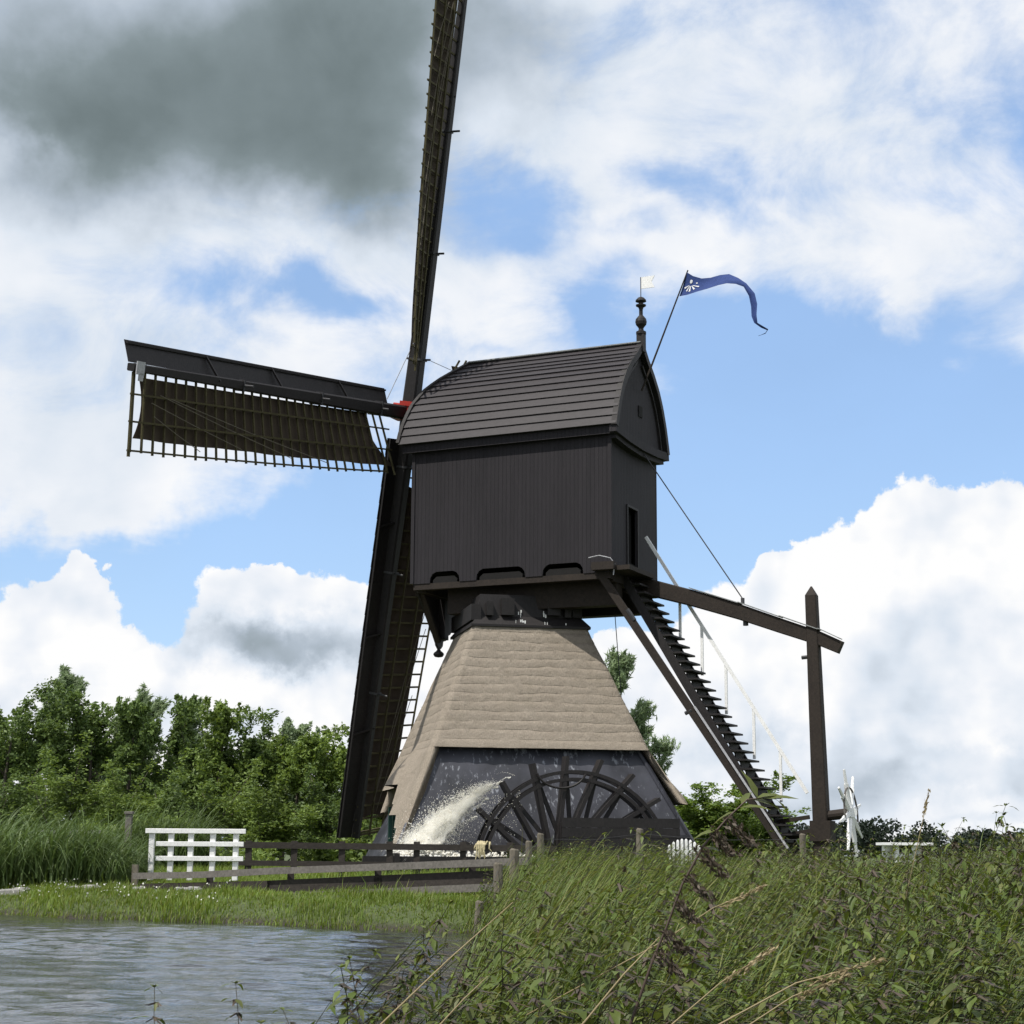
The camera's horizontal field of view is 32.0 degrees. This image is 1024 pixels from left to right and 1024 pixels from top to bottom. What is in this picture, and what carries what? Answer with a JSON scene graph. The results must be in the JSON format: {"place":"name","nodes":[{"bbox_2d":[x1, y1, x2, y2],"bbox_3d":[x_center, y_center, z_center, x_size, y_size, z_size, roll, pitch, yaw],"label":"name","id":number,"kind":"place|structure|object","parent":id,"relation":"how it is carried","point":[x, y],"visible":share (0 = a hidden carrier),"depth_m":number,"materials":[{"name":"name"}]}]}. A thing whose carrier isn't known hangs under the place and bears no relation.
{"place":"outdoors","nodes":[
{"label":"outdoors","id":0,"kind":"place"},
{"bbox_2d":[176,886,202,891],"bbox_3d":[-5.237,6.124,28.856,0.420,0.130,0.340,3,-9,-2],"label":"edging stone","id":1,"kind":"object","parent":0,"point":[185,888],"visible":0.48,"depth_m":28.77,"materials":[{"name":"grey stone"}]},
{"bbox_2d":[0,914,476,1023],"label":"water","id":2,"kind":"structure","parent":0,"point":[54,970],"depth_m":15.46,"materials":[{"name":"grey liquid"}]},
{"bbox_2d":[393,837,533,856],"bbox_3d":[-1.181,8.111,42.359,3.501,0.748,1.126,3,-11,-12],"label":"foam","id":3,"kind":"object","parent":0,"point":[426,853],"visible":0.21,"depth_m":41.84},
{"bbox_2d":[0,854,1023,1023],"bbox_3d":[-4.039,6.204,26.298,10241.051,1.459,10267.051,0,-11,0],"label":"ground","id":4,"kind":"structure","parent":0,"point":[390,924],"depth_m":24.61,"materials":[{"name":"soil"}]},
{"bbox_2d":[0,887,29,894],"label":"edging stone","id":5,"kind":"object","parent":4,"relation":"on","point":[16,890],"visible":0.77,"depth_m":29.58,"materials":[{"name":"grey stone"}]},
{"bbox_2d":[0,709,45,823],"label":"alder tree","id":6,"kind":"object","parent":4,"relation":"on","point":[5,718],"visible":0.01,"depth_m":68.67,"materials":[{"name":"green plant"}]},
{"bbox_2d":[0,749,63,837],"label":"bush","id":7,"kind":"object","parent":4,"relation":"on","point":[21,799],"visible":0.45,"depth_m":54.78,"materials":[{"name":"green plant"}]},
{"bbox_2d":[0,676,83,830],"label":"alder tree","id":8,"kind":"object","parent":4,"relation":"on","point":[19,753],"visible":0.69,"depth_m":61.85,"materials":[{"name":"green plant"}]},
{"bbox_2d":[25,664,89,829],"bbox_3d":[-16.351,8.986,63.605,2.391,7.272,2.125,-6,-12,29],"label":"willow tree","id":9,"kind":"object","parent":4,"relation":"on","point":[68,679],"visible":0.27,"depth_m":63.95,"materials":[{"name":"green plant"}]},
{"bbox_2d":[1,730,140,838],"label":"bush","id":10,"kind":"object","parent":4,"relation":"on","point":[59,795],"visible":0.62,"depth_m":53.58,"materials":[{"name":"green plant"}]},
{"bbox_2d":[66,885,99,889],"bbox_3d":[-7.089,6.242,29.544,0.500,0.130,0.340,0,-9,3],"label":"edging stone","id":11,"kind":"object","parent":4,"relation":"on","point":[84,886],"visible":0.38,"depth_m":29.45,"materials":[{"name":"grey stone"}]},
{"bbox_2d":[0,802,184,888],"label":"reed bed","id":12,"kind":"object","parent":4,"relation":"on","point":[71,852],"visible":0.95,"depth_m":31.00,"materials":[{"name":"green plant"}]},
{"bbox_2d":[39,680,152,827],"bbox_3d":[-14.629,9.219,62.463,4.074,6.398,3.174,3,-11,-15],"label":"alder tree","id":13,"kind":"object","parent":4,"relation":"on","point":[104,745],"visible":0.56,"depth_m":62.21,"materials":[{"name":"green plant"}]},
{"bbox_2d":[57,701,155,825],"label":"alder tree","id":14,"kind":"object","parent":4,"relation":"on","point":[96,707],"visible":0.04,"depth_m":69.48,"materials":[{"name":"green plant"}]},
{"bbox_2d":[1,878,229,903],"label":"clover flowers","id":15,"kind":"object","parent":4,"relation":"on","point":[116,889],"visible":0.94,"depth_m":28.15,"materials":[{"name":"white plant"}]},
{"bbox_2d":[124,811,134,844],"bbox_3d":[-9.521,8.213,44.233,0.220,1.555,0.200,0,-11,0],"label":"marker post","id":16,"kind":"object","parent":4,"relation":"on","point":[129,819],"visible":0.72,"depth_m":44.27,"materials":[{"name":"grey wood"}]},
{"bbox_2d":[97,696,162,821],"bbox_3d":[-13.111,9.260,61.231,2.339,5.892,2.116,3,-11,-11],"label":"alder tree","id":17,"kind":"object","parent":4,"relation":"on","point":[132,717],"visible":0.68,"depth_m":61.31,"materials":[{"name":"green plant"}]},
{"bbox_2d":[94,682,171,807],"bbox_3d":[-13.726,9.462,64.329,2.883,6.647,2.544,-1,-11,6],"label":"willow tree","id":18,"kind":"object","parent":4,"relation":"on","point":[159,707],"visible":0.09,"depth_m":64.39,"materials":[{"name":"green plant"}]},
{"bbox_2d":[75,747,198,826],"bbox_3d":[-11.313,8.979,54.214,3.265,3.770,2.985,-3,-11,16],"label":"bush","id":19,"kind":"object","parent":4,"relation":"on","point":[115,795],"visible":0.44,"depth_m":54.10,"materials":[{"name":"green plant"}]},
{"bbox_2d":[131,984,164,1023],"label":"nettle plant","id":20,"kind":"object","parent":4,"relation":"on","point":[157,1004],"visible":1,"depth_m":6.09,"materials":[{"name":"green plant"}]},
{"bbox_2d":[152,694,201,808],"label":"poplar tree","id":21,"kind":"object","parent":4,"relation":"on","point":[187,708],"visible":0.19,"depth_m":64.62,"materials":[{"name":"green plant"}]},
{"bbox_2d":[107,793,249,870],"bbox_3d":[-8.928,8.291,46.312,4.737,2.135,4.547,0,-11,0],"label":"reed bed","id":22,"kind":"object","parent":4,"relation":"on","point":[198,850],"visible":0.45,"depth_m":45.65,"materials":[{"name":"green plant"}]},
{"bbox_2d":[135,766,226,840],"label":"bush","id":23,"kind":"object","parent":4,"relation":"on","point":[176,806],"visible":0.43,"depth_m":52.77,"materials":[{"name":"green plant"}]},
{"bbox_2d":[159,696,211,792],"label":"willow tree","id":24,"kind":"object","parent":4,"relation":"on","point":[195,726],"visible":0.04,"depth_m":66.94,"materials":[{"name":"green plant"}]},
{"bbox_2d":[150,712,231,810],"bbox_3d":[-11.265,9.714,62.239,3.316,5.340,3.189,-4,-12,22],"label":"alder tree","id":25,"kind":"object","parent":4,"relation":"on","point":[203,751],"visible":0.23,"depth_m":61.98,"materials":[{"name":"green plant"}]},
{"bbox_2d":[145,828,245,880],"bbox_3d":[-5.749,6.217,32.382,1.820,0.922,0.130,0,-11,0],"label":"white railing","id":26,"kind":"object","parent":4,"relation":"on","point":[211,858],"visible":0.93,"depth_m":32.36,"materials":[{"name":"paint"}]},
{"bbox_2d":[146,706,251,800],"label":"alder tree","id":27,"kind":"object","parent":4,"relation":"on","point":[158,760],"visible":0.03,"depth_m":68.87,"materials":[{"name":"green plant"}]},
{"bbox_2d":[17,814,381,870],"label":"undergrowth","id":28,"kind":"object","parent":4,"relation":"on","point":[261,854],"visible":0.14,"depth_m":52.62,"materials":[{"name":"green plant"}]},
{"bbox_2d":[190,695,264,822],"bbox_3d":[-10.106,9.361,61.700,2.664,5.939,2.705,-10,-15,43],"label":"alder tree","id":29,"kind":"object","parent":4,"relation":"on","point":[220,719],"visible":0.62,"depth_m":61.44,"materials":[{"name":"green plant"}]},
{"bbox_2d":[180,756,280,853],"bbox_3d":[-8.135,9.016,53.259,3.046,3.344,3.163,-3,-12,19],"label":"bush","id":30,"kind":"object","parent":4,"relation":"on","point":[237,809],"visible":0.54,"depth_m":52.72,"materials":[{"name":"green plant"}]},
{"bbox_2d":[221,981,242,1023],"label":"nettle plant","id":31,"kind":"object","parent":4,"relation":"on","point":[240,1003],"visible":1,"depth_m":6.03,"materials":[{"name":"green plant"}]},
{"bbox_2d":[0,867,492,933],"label":"bank grass","id":32,"kind":"structure","parent":4,"relation":"on","point":[388,897],"depth_m":26.43,"materials":[{"name":"green plant"}]},
{"bbox_2d":[221,708,294,839],"bbox_3d":[-8.902,9.554,62.237,3.303,5.670,3.155,7,-13,-32],"label":"alder tree","id":33,"kind":"object","parent":4,"relation":"on","point":[248,749],"visible":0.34,"depth_m":61.88,"materials":[{"name":"green plant"}]},
{"bbox_2d":[209,725,331,835],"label":"alder tree","id":34,"kind":"object","parent":4,"relation":"on","point":[234,736],"visible":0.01,"depth_m":70.87,"materials":[{"name":"green plant"}]},
{"bbox_2d":[223,772,333,858],"bbox_3d":[-6.760,9.098,52.275,2.489,2.844,2.877,-5,-12,24],"label":"bush","id":35,"kind":"object","parent":4,"relation":"on","point":[282,824],"visible":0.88,"depth_m":51.75,"materials":[{"name":"green plant"}]},
{"bbox_2d":[273,1007,295,1023],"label":"nettle plant","id":36,"kind":"object","parent":4,"relation":"on","point":[281,1008],"visible":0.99,"depth_m":5.97,"materials":[{"name":"green plant"}]},
{"bbox_2d":[260,716,320,860],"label":"willow tree","id":37,"kind":"object","parent":4,"relation":"on","point":[290,730],"visible":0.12,"depth_m":65.65,"materials":[{"name":"green plant"}]},
{"bbox_2d":[256,722,349,853],"bbox_3d":[-7.318,9.646,61.013,3.377,5.092,2.988,-2,-11,12],"label":"alder tree","id":38,"kind":"object","parent":4,"relation":"on","point":[314,747],"visible":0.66,"depth_m":60.95,"materials":[{"name":"green plant"}]},
{"bbox_2d":[301,741,354,850],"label":"alder tree","id":39,"kind":"object","parent":4,"relation":"on","point":[338,760],"visible":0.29,"depth_m":60.60,"materials":[{"name":"green plant"}]},
{"bbox_2d":[131,857,530,894],"bbox_3d":[-3.183,5.768,27.971,8.544,0.747,0.438,-8,-13,36],"label":"plank fence","id":40,"kind":"object","parent":4,"relation":"on","point":[470,880],"visible":0.68,"depth_m":27.39,"materials":[{"name":"grey wood"}]},
{"bbox_2d":[290,763,375,860],"bbox_3d":[-5.399,9.252,54.542,3.079,3.360,2.684,2,-11,-8],"label":"bush","id":41,"kind":"object","parent":4,"relation":"on","point":[326,820],"visible":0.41,"depth_m":54.46,"materials":[{"name":"green plant"}]},
{"bbox_2d":[311,971,361,1023],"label":"nettle plant","id":42,"kind":"object","parent":4,"relation":"on","point":[335,995],"visible":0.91,"depth_m":5.95,"materials":[{"name":"green plant"}]},
{"bbox_2d":[333,955,364,1023],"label":"nettle plant","id":43,"kind":"object","parent":4,"relation":"on","point":[360,1011],"visible":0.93,"depth_m":6.11,"materials":[{"name":"green plant"}]},
{"bbox_2d":[355,814,384,860],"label":"bush","id":44,"kind":"object","parent":4,"relation":"on","point":[378,818],"visible":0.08,"depth_m":55.67,"materials":[{"name":"green plant"}]},
{"bbox_2d":[238,840,556,876],"bbox_3d":[-2.454,7.455,37.823,6.874,0.920,0.166,2,-11,-8],"label":"rail fence","id":45,"kind":"object","parent":4,"relation":"on","point":[248,862],"visible":0.48,"depth_m":37.66,"materials":[{"name":"wood"}]},
{"bbox_2d":[474,841,491,858],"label":"rope tuft","id":46,"kind":"object","parent":45,"relation":"hanging from","point":[479,846],"visible":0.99,"depth_m":38.01,"materials":[{"name":"beige fabric"}]},
{"bbox_2d":[370,940,425,1023],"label":"nettle plant","id":47,"kind":"object","parent":4,"relation":"on","point":[383,1012],"visible":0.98,"depth_m":6.33,"materials":[{"name":"green plant"}]},
{"bbox_2d":[402,976,433,1023],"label":"nettle plant","id":48,"kind":"object","parent":4,"relation":"on","point":[409,1013],"visible":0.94,"depth_m":6.00,"materials":[{"name":"green plant"}]},
{"bbox_2d":[385,772,519,853],"bbox_3d":[-1.463,7.408,42.540,3.365,2.449,1.266,3,-11,-13],"label":"water spray","id":49,"kind":"object","parent":4,"relation":"on","point":[438,826],"visible":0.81,"depth_m":42.45,"materials":[{"name":"white liquid"}]},
{"bbox_2d":[440,976,487,1023],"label":"grass stalk","id":50,"kind":"object","parent":4,"relation":"on","point":[449,1014],"depth_m":5.03,"materials":[{"name":"plant"}]},
{"bbox_2d":[124,0,862,872],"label":"windmill","id":51,"kind":"object","parent":4,"relation":"on","point":[516,536],"visible":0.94,"depth_m":46.67,"materials":[{"name":"wood"}]},
{"bbox_2d":[626,504,638,567],"bbox_3d":[3.101,0.772,47.405,0.250,1.840,0.820,-5,-12,25],"label":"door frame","id":52,"kind":"structure","parent":51,"relation":"in","point":[628,512],"depth_m":47.64,"materials":[{"name":"black wood"}]},
{"bbox_2d":[641,270,767,390],"bbox_3d":[5.120,-4.974,47.683,3.603,3.238,0.242,-5,-12,25],"label":"pennant flag","id":53,"kind":"object","parent":51,"relation":"attached to","point":[691,284],"visible":1,"depth_m":47.89,"materials":[{"name":"blue fabric"}]},
{"bbox_2d":[147,860,976,879],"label":"meadow grass","id":54,"kind":"structure","parent":4,"relation":"on","point":[317,875],"depth_m":38.08,"materials":[{"name":"green plant"}]},
{"bbox_2d":[604,644,636,694],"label":"willow tree","id":55,"kind":"object","parent":4,"relation":"on","point":[626,663],"visible":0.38,"depth_m":74.84,"materials":[{"name":"green plant"}]},
{"bbox_2d":[582,937,658,1023],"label":"grass stalk","id":56,"kind":"object","parent":4,"relation":"on","point":[601,1001],"depth_m":4.84,"materials":[{"name":"plant"}]},
{"bbox_2d":[224,816,1023,858],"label":"wood","id":57,"kind":"object","parent":4,"relation":"on","point":[867,829],"visible":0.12,"depth_m":385.64,"materials":[{"name":"green plant"}]},
{"bbox_2d":[473,828,805,934],"bbox_3d":[0.802,5.702,27.266,4.233,1.887,10.336,-7,-13,34],"label":"wire fence","id":58,"kind":"object","parent":4,"relation":"on","point":[498,868],"visible":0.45,"depth_m":24.51,"materials":[{"name":"brown wood"}]},
{"bbox_2d":[256,803,1023,1023],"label":"nettle thicket","id":59,"kind":"object","parent":4,"relation":"on","point":[616,1015],"visible":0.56,"depth_m":8.00,"materials":[{"name":"green plant"}]},
{"bbox_2d":[380,902,512,1023],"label":"grass stalk","id":60,"kind":"object","parent":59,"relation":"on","point":[416,990],"depth_m":4.85,"materials":[{"name":"plant"}]},
{"bbox_2d":[630,696,657,752],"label":"willow tree","id":61,"kind":"object","parent":4,"relation":"on","point":[641,711],"visible":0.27,"depth_m":75.23,"materials":[{"name":"green plant"}]},
{"bbox_2d":[526,883,765,1014],"bbox_3d":[0.447,1.429,5.836,0.797,0.425,0.028,0,-11,0],"label":"grass stalk","id":62,"kind":"object","parent":4,"relation":"on","point":[742,896],"depth_m":5.86,"materials":[{"name":"plant"}]},
{"bbox_2d":[648,733,680,780],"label":"willow tree","id":63,"kind":"object","parent":4,"relation":"on","point":[664,748],"visible":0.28,"depth_m":76.41,"materials":[{"name":"green plant"}]},
{"bbox_2d":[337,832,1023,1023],"bbox_3d":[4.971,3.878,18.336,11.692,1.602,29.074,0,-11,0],"label":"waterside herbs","id":64,"kind":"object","parent":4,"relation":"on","point":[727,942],"visible":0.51,"depth_m":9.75,"materials":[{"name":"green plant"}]},
{"bbox_2d":[668,839,699,860],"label":"picket gate","id":65,"kind":"structure","parent":4,"relation":"on","point":[686,843],"depth_m":41.27,"materials":[{"name":"white paint"}]},
{"bbox_2d":[629,771,796,1023],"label":"dock plant","id":66,"kind":"object","parent":4,"relation":"on","point":[699,889],"visible":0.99,"depth_m":5.48,"materials":[{"name":"brown plant"}]},
{"bbox_2d":[672,943,778,1023],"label":"grass stalk","id":67,"kind":"object","parent":4,"relation":"on","point":[752,963],"depth_m":4.85,"materials":[{"name":"plant"}]},
{"bbox_2d":[674,770,796,865],"bbox_3d":[7.230,9.914,57.324,4.524,3.250,4.258,-9,-14,40],"label":"bush","id":68,"kind":"object","parent":4,"relation":"on","point":[693,816],"visible":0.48,"depth_m":56.57,"materials":[{"name":"green plant"}]},
{"bbox_2d":[701,807,811,866],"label":"bush","id":69,"kind":"object","parent":4,"relation":"on","point":[763,837],"visible":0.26,"depth_m":55.43,"materials":[{"name":"green plant"}]},
{"bbox_2d":[750,973,852,1023],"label":"grass stalk","id":70,"kind":"object","parent":4,"relation":"on","point":[826,985],"depth_m":4.84,"materials":[{"name":"plant"}]},
{"bbox_2d":[719,956,887,1023],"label":"grass stalk","id":71,"kind":"object","parent":4,"relation":"on","point":[843,971],"depth_m":4.85,"materials":[{"name":"plant"}]},
{"bbox_2d":[826,857,878,1023],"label":"nettle plant","id":72,"kind":"object","parent":4,"relation":"on","point":[851,900],"visible":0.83,"depth_m":7.86,"materials":[{"name":"green plant"}]},
{"bbox_2d":[833,851,887,1014],"bbox_3d":[1.626,2.048,8.297,0.268,0.928,0.191,2,-11,-7],"label":"nettle plant","id":73,"kind":"object","parent":4,"relation":"on","point":[873,892],"visible":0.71,"depth_m":8.34,"materials":[{"name":"green plant"}]},
{"bbox_2d":[876,842,932,861],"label":"white fence","id":74,"kind":"object","parent":4,"relation":"on","point":[888,845],"visible":0.45,"depth_m":146.50,"materials":[{"name":"white paint"}]},
{"bbox_2d":[899,846,910,853],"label":"window","id":75,"kind":"structure","parent":74,"relation":"in","point":[900,850],"depth_m":146.53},
{"bbox_2d":[895,788,930,945],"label":"grass stalk","id":76,"kind":"object","parent":4,"relation":"on","point":[925,806],"depth_m":8.86,"materials":[{"name":"plant"}]},
{"bbox_2d":[894,845,936,1013],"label":"nettle plant","id":77,"kind":"object","parent":4,"relation":"on","point":[913,934],"visible":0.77,"depth_m":8.63,"materials":[{"name":"green plant"}]},
{"bbox_2d":[909,837,948,993],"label":"nettle plant","id":78,"kind":"object","parent":4,"relation":"on","point":[921,887],"visible":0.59,"depth_m":9.79,"materials":[{"name":"green plant"}]},
{"bbox_2d":[926,829,959,974],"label":"nettle plant","id":79,"kind":"object","parent":4,"relation":"on","point":[933,882],"visible":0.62,"depth_m":10.11,"materials":[{"name":"green plant"}]},
{"bbox_2d":[935,823,1015,1018],"bbox_3d":[2.441,2.153,9.304,0.388,1.053,0.247,2,-11,-9],"label":"nettle plant","id":80,"kind":"object","parent":4,"relation":"on","point":[978,920],"visible":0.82,"depth_m":9.37,"materials":[{"name":"green plant"}]},
{"bbox_2d":[996,812,1023,976],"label":"nettle plant","id":81,"kind":"object","parent":4,"relation":"on","point":[1020,884],"visible":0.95,"depth_m":9.90,"materials":[{"name":"green plant"}]},
{"bbox_2d":[0,0,1023,855],"label":"sky","id":82,"kind":"structure","parent":0,"point":[239,180],"materials":[{"name":"blue"}]},
{"bbox_2d":[457,826,1023,1023],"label":"tall grass","id":83,"kind":"structure","parent":0,"point":[560,898],"depth_m":10.06,"materials":[{"name":"green plant"}]}
]}

